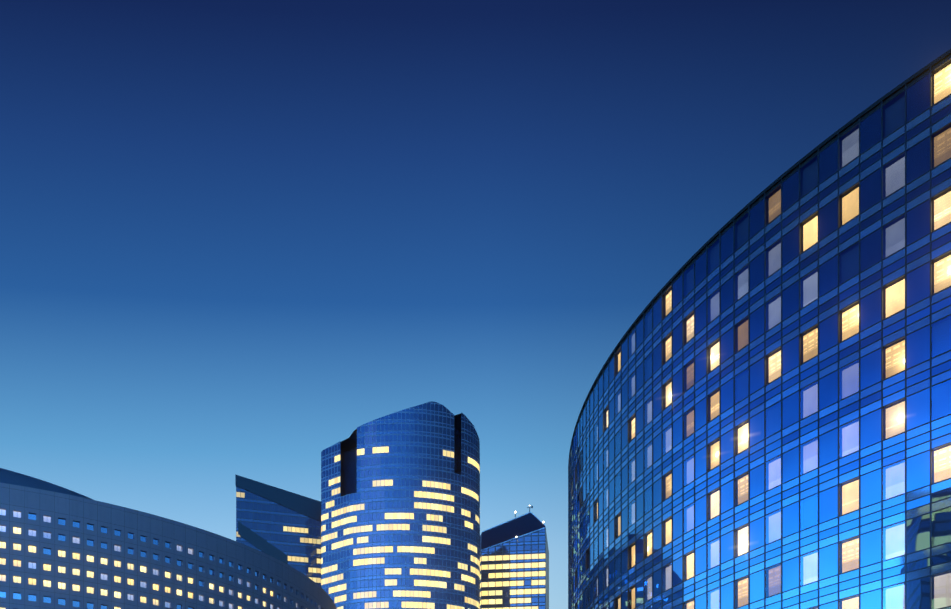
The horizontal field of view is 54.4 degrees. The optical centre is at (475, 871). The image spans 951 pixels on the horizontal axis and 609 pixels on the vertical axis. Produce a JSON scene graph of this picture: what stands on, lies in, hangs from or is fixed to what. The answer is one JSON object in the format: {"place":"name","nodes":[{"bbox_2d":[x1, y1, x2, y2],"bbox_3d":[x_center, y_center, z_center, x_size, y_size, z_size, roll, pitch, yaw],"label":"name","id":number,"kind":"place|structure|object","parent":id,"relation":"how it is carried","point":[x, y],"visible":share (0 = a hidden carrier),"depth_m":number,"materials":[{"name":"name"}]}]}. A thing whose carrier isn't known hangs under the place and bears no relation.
{"place":"outdoors","nodes":[
{"label":"outdoors","id":0,"kind":"place"},
{"bbox_2d":[235,474,320,586],"bbox_3d":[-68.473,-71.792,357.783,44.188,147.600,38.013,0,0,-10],"label":"office building","id":1,"kind":"structure","parent":0,"point":[282,525],"depth_m":339.81,"materials":[{"name":"blue glass"}]},
{"bbox_2d":[321,401,479,608],"bbox_3d":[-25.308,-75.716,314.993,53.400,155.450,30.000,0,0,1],"label":"central tower","id":2,"kind":"structure","parent":0,"point":[400,509],"depth_m":301.78,"materials":[{"name":"blue glass"}]},
{"bbox_2d":[0,0,950,608],"label":"sky","id":3,"kind":"structure","parent":0,"point":[238,237],"materials":[{"name":"blue"}]},
{"bbox_2d":[480,512,548,608],"bbox_3d":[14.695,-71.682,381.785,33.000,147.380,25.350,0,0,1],"label":"tower","id":4,"kind":"structure","parent":0,"point":[514,572],"depth_m":371.20,"materials":[{"name":"blue glass"}]},
{"bbox_2d":[568,49,950,608],"bbox_3d":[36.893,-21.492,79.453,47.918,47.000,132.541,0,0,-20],"label":"building","id":5,"kind":"structure","parent":0,"point":[763,420],"depth_m":58.58,"materials":[{"name":"blue glass"}]},
{"label":"ground","id":6,"kind":"structure","parent":0,"visible":0},
{"bbox_2d":[0,483,336,608],"bbox_3d":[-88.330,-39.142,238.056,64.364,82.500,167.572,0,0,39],"label":"building","id":7,"kind":"structure","parent":6,"relation":"on","point":[61,551],"depth_m":203.48,"materials":[{"name":"concrete"}]},
{"bbox_2d":[0,468,92,499],"bbox_3d":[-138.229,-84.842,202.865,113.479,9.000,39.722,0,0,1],"label":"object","id":8,"kind":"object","parent":7,"relation":"on","point":[12,477],"visible":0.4,"depth_m":194.90,"materials":[{"name":"blue glass"}]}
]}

